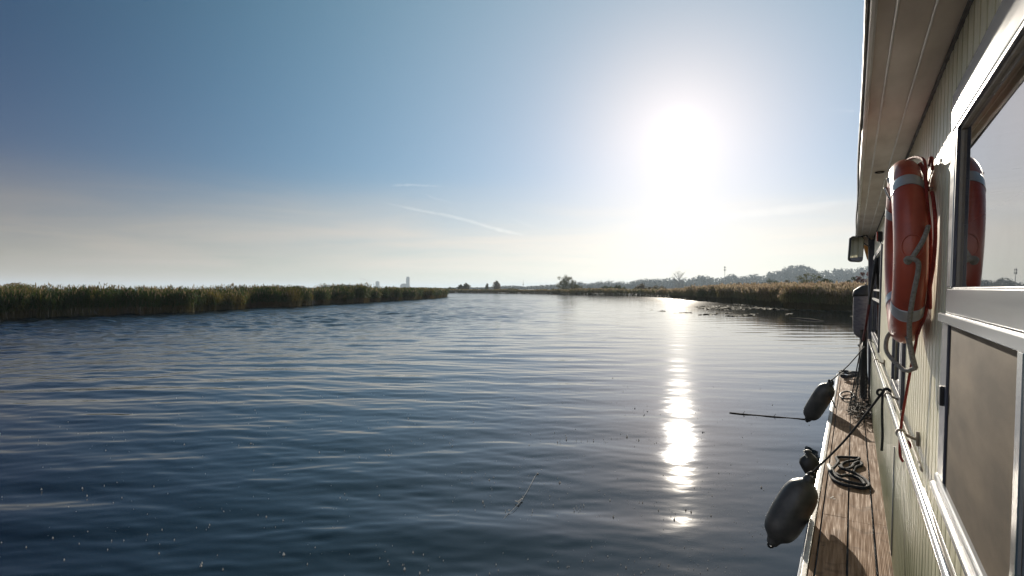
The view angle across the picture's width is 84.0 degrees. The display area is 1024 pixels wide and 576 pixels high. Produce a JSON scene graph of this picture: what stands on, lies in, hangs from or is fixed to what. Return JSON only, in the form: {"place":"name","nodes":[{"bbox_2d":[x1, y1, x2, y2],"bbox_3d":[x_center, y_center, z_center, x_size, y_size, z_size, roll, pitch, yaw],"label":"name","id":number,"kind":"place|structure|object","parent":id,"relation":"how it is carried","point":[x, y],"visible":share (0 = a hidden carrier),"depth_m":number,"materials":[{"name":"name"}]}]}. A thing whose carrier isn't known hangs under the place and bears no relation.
{"place":"outdoors","nodes":[
{"label":"outdoors","id":0,"kind":"place"},
{"bbox_2d":[0,289,867,575],"bbox_3d":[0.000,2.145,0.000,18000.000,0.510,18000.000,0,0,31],"label":"river","id":1,"kind":"structure","parent":0,"point":[79,395],"depth_m":7.89,"materials":[{"name":"blue liquid"}]},
{"bbox_2d":[0,381,804,575],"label":"seed fluff","id":2,"kind":"object","parent":1,"relation":"on","point":[283,554],"visible":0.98,"depth_m":5.35,"materials":[{"name":"white plant"}]},
{"bbox_2d":[504,473,538,517],"bbox_3d":[0.127,2.042,5.631,0.154,0.015,1.363,0,0,12],"label":"reed stalk","id":3,"kind":"object","parent":1,"relation":"on","point":[517,501],"visible":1,"depth_m":5.44,"materials":[{"name":"brown plant"}]},
{"bbox_2d":[651,304,852,317],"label":"water lilies","id":4,"kind":"object","parent":1,"relation":"on","point":[719,307],"visible":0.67,"depth_m":57.21,"materials":[{"name":"green plant"}]},
{"bbox_2d":[729,411,804,419],"bbox_3d":[4.093,2.034,9.135,1.129,0.060,0.062,0,0,25],"label":"floating stick","id":5,"kind":"object","parent":1,"relation":"on","point":[765,415],"visible":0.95,"depth_m":9.13,"materials":[{"name":"brown wood"}]},
{"bbox_2d":[791,318,821,320],"bbox_3d":[19.470,2.051,37.300,0.388,0.167,3.601,0,0,-8],"label":"floating log","id":6,"kind":"object","parent":1,"relation":"on","point":[806,319],"visible":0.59,"depth_m":37.52,"materials":[{"name":"brown wood"}]},
{"bbox_2d":[797,0,1023,575],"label":"houseboat","id":7,"kind":"object","parent":1,"relation":"on","point":[943,83],"visible":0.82,"depth_m":1.57,"materials":[{"name":"white paint"}]},
{"bbox_2d":[799,449,819,476],"bbox_3d":[2.320,1.367,4.438,0.145,0.213,0.135,0,0,31],"label":"fender","id":8,"kind":"object","parent":7,"relation":"hanging from","point":[808,461],"visible":0.84,"depth_m":4.40,"materials":[{"name":"black rubber"}]},
{"bbox_2d":[828,346,864,407],"bbox_3d":[4.620,1.201,7.891,1.208,0.730,0.157,0,0,-43],"label":"fender rope","id":9,"kind":"object","parent":7,"relation":"attached to","point":[841,372],"visible":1,"depth_m":7.76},
{"bbox_2d":[803,380,834,422],"bbox_3d":[4.205,1.548,7.797,0.242,0.652,0.425,0,0,-25],"label":"boat fender","id":10,"kind":"object","parent":9,"relation":"hanging from","point":[817,404],"visible":0.99,"depth_m":7.71,"materials":[{"name":"grey rubber"}]},
{"bbox_2d":[838,370,859,378],"bbox_3d":[6.154,1.570,10.364,0.371,0.085,0.765,0,0,31],"label":"rope coil","id":11,"kind":"object","parent":7,"relation":"on","point":[851,374],"visible":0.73,"depth_m":10.21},
{"bbox_2d":[807,387,891,477],"bbox_3d":[2.151,0.974,3.690,0.070,0.807,0.859,0,0,-1],"label":"fender rope","id":12,"kind":"object","parent":7,"relation":"attached to","point":[881,394],"visible":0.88,"depth_m":3.36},
{"bbox_2d":[764,471,817,547],"bbox_3d":[2.015,1.598,4.109,0.358,0.569,0.249,0,0,9],"label":"boat fender","id":13,"kind":"object","parent":12,"relation":"hanging from","point":[791,510],"visible":1,"depth_m":4.02,"materials":[{"name":"grey rubber"}]},
{"bbox_2d":[829,456,870,489],"bbox_3d":[3.025,1.620,5.100,0.314,0.047,0.981,0,0,31],"label":"rope coil","id":14,"kind":"object","parent":7,"relation":"on","point":[855,460],"visible":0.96,"depth_m":4.93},
{"bbox_2d":[826,463,834,477],"bbox_3d":[2.848,1.625,5.080,0.052,0.049,0.341,0,0,24],"label":"rope end sleeve","id":15,"kind":"object","parent":14,"relation":"attached to","point":[830,469],"visible":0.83,"depth_m":5.07,"materials":[{"name":"white plastic"}]},
{"bbox_2d":[839,342,872,418],"bbox_3d":[4.792,1.130,7.854,0.414,1.011,2.358,0,0,27],"label":"landing net","id":16,"kind":"object","parent":7,"relation":"on","point":[861,406],"visible":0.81,"depth_m":7.79,"materials":[{"name":"black fabric"}]},
{"bbox_2d":[848,235,869,261],"bbox_3d":[4.971,-0.566,8.038,0.507,0.394,0.171,0,0,-26],"label":"wing mirror","id":17,"kind":"object","parent":7,"relation":"attached to","point":[855,249],"visible":0.98,"depth_m":7.95,"materials":[{"name":"black plastic"}]},
{"bbox_2d":[858,329,866,398],"bbox_3d":[5.216,1.120,8.457,0.113,1.020,0.190,0,0,31],"label":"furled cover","id":18,"kind":"object","parent":7,"relation":"on","point":[860,344],"visible":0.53,"depth_m":8.39,"materials":[{"name":"black fabric"}]},
{"bbox_2d":[864,245,867,259],"bbox_3d":[5.251,-0.561,8.352,0.175,0.333,0.193,0,0,31],"label":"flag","id":19,"kind":"object","parent":7,"relation":"attached to","point":[866,249],"visible":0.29,"depth_m":8.40,"materials":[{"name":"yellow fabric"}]},
{"bbox_2d":[858,257,876,346],"bbox_3d":[4.926,0.214,7.836,0.088,1.310,1.339,0,0,23],"label":"boathook","id":20,"kind":"object","parent":7,"relation":"on","point":[870,297],"visible":0.94,"depth_m":7.76,"materials":[{"name":"black metal"}]},
{"bbox_2d":[870,244,882,352],"bbox_3d":[4.449,0.100,6.952,0.056,1.100,2.800,0,0,31],"label":"window frame","id":21,"kind":"structure","parent":7,"relation":"in","point":[876,297],"depth_m":6.69,"materials":[{"name":"white metal"}]},
{"bbox_2d":[876,231,881,243],"bbox_3d":[3.840,-0.479,5.924,0.079,0.279,0.110,0,0,31],"label":"navigation lamp","id":22,"kind":"object","parent":7,"relation":"attached to","point":[878,236],"visible":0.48,"depth_m":5.89,"materials":[{"name":"black plastic"}]},
{"bbox_2d":[890,338,905,409],"bbox_3d":[2.299,0.095,3.367,0.056,1.090,0.900,0,0,31],"label":"window frame","id":23,"kind":"structure","parent":7,"relation":"in","point":[894,383],"depth_m":3.35,"materials":[{"name":"white metal"}]},
{"bbox_2d":[884,159,937,342],"bbox_3d":[1.571,-0.145,2.252,0.159,0.724,0.725,0,0,31],"label":"lifebuoy","id":24,"kind":"object","parent":7,"relation":"hanging from","point":[906,218],"visible":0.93,"depth_m":2.01,"materials":[{"name":"red plastic"}]},
{"bbox_2d":[884,225,930,372],"bbox_3d":[1.448,0.047,2.085,0.087,0.531,0.406,0,0,25],"label":"rope","id":25,"kind":"object","parent":24,"relation":"hanging from","point":[910,259],"visible":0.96,"depth_m":1.95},
{"bbox_2d":[898,156,932,461],"bbox_3d":[1.517,0.088,2.155,0.054,1.196,0.392,0,0,26],"label":"rope","id":26,"kind":"object","parent":7,"relation":"hanging from","point":[926,304],"visible":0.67,"depth_m":2.04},
{"bbox_2d":[927,156,933,170],"bbox_3d":[1.393,-0.415,1.891,0.017,0.037,0.214,0,0,35],"label":"wall hook","id":27,"kind":"object","parent":7,"relation":"attached to","point":[931,161],"depth_m":1.88,"materials":[{"name":"red metal"}]},
{"bbox_2d":[930,0,1023,575],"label":"window frame","id":28,"kind":"structure","parent":7,"relation":"in","point":[977,488],"depth_m":1.16,"materials":[{"name":"metal"}]},
{"bbox_2d":[0,0,867,288],"label":"sky","id":29,"kind":"structure","parent":0,"point":[308,143],"materials":[{"name":"blue"}]},
{"bbox_2d":[463,283,470,289],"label":"poplar tree","id":30,"kind":"object","parent":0,"point":[466,285],"visible":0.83,"depth_m":330.95,"materials":[{"name":"green plant"}]},
{"bbox_3d":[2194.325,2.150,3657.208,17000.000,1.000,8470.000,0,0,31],"label":"ground","id":31,"kind":"structure","parent":0,"visible":0},
{"bbox_2d":[406,277,409,286],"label":"office tower","id":32,"kind":"structure","parent":31,"relation":"on","point":[407,281],"depth_m":2692.15,"materials":[{"name":"white concrete"}]},
{"bbox_2d":[491,281,500,288],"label":"round tree","id":33,"kind":"object","parent":31,"relation":"on","point":[497,285],"visible":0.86,"depth_m":299.44,"materials":[{"name":"green plant"}]},
{"bbox_2d":[448,287,668,296],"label":"reeds","id":34,"kind":"object","parent":31,"relation":"on","point":[616,291],"visible":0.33,"depth_m":189.33,"materials":[{"name":"green plant"}]},
{"bbox_2d":[556,275,577,288],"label":"willow tree","id":35,"kind":"object","parent":31,"relation":"on","point":[565,282],"visible":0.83,"depth_m":234.13,"materials":[{"name":"green plant"}]},
{"bbox_2d":[612,284,625,293],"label":"bush","id":36,"kind":"object","parent":31,"relation":"on","point":[618,287],"visible":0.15,"depth_m":215.25,"materials":[{"name":"green plant"}]},
{"bbox_2d":[634,283,651,289],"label":"bush","id":37,"kind":"object","parent":31,"relation":"on","point":[642,286],"visible":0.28,"depth_m":203.85,"materials":[{"name":"green plant"}]},
{"bbox_2d":[443,264,867,288],"bbox_3d":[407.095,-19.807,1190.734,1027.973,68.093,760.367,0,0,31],"label":"distant wood","id":38,"kind":"object","parent":31,"relation":"on","point":[790,275],"visible":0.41,"depth_m":1161.06,"materials":[{"name":"plant"}]},
{"bbox_2d":[671,272,684,287],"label":"bare tree","id":39,"kind":"object","parent":31,"relation":"on","point":[680,276],"visible":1,"depth_m":699.64,"materials":[{"name":"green plant"}]},
{"bbox_2d":[655,280,867,310],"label":"reeds","id":40,"kind":"object","parent":31,"relation":"on","point":[820,295],"visible":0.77,"depth_m":63.37,"materials":[{"name":"green plant"}]},
{"bbox_2d":[795,272,828,283],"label":"bush","id":41,"kind":"object","parent":31,"relation":"on","point":[807,280],"visible":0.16,"depth_m":108.16,"materials":[{"name":"green plant"}]},
{"bbox_2d":[822,278,833,282],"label":"bush","id":42,"kind":"object","parent":31,"relation":"on","point":[827,281],"visible":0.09,"depth_m":105.72,"materials":[{"name":"green plant"}]},
{"bbox_2d":[856,272,867,282],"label":"bush","id":43,"kind":"object","parent":31,"relation":"on","point":[860,278],"visible":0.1,"depth_m":100.32,"materials":[{"name":"green plant"}]},
{"bbox_3d":[5.329,-0.267,8.495,0.084,0.480,0.461,0,0,31],"label":"fender rope","id":44,"kind":"object","parent":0,"visible":0},
{"bbox_2d":[852,283,867,339],"bbox_3d":[5.404,0.378,8.691,0.350,0.915,0.368,0,0,31],"label":"boat fender","id":45,"kind":"object","parent":44,"relation":"hanging from","point":[860,299],"visible":0.49,"depth_m":8.61,"materials":[{"name":"plastic"}]},
{"bbox_3d":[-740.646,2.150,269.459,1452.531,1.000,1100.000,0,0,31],"label":"ground","id":46,"kind":"structure","parent":0,"visible":0},
{"bbox_2d":[0,282,34,289],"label":"scrub","id":47,"kind":"object","parent":46,"relation":"on","point":[16,284],"visible":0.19,"depth_m":94.40,"materials":[{"name":"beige plant"}]},
{"bbox_2d":[0,282,449,319],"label":"reeds","id":48,"kind":"object","parent":46,"relation":"on","point":[15,302],"visible":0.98,"depth_m":48.48,"materials":[{"name":"green plant"}]}
]}

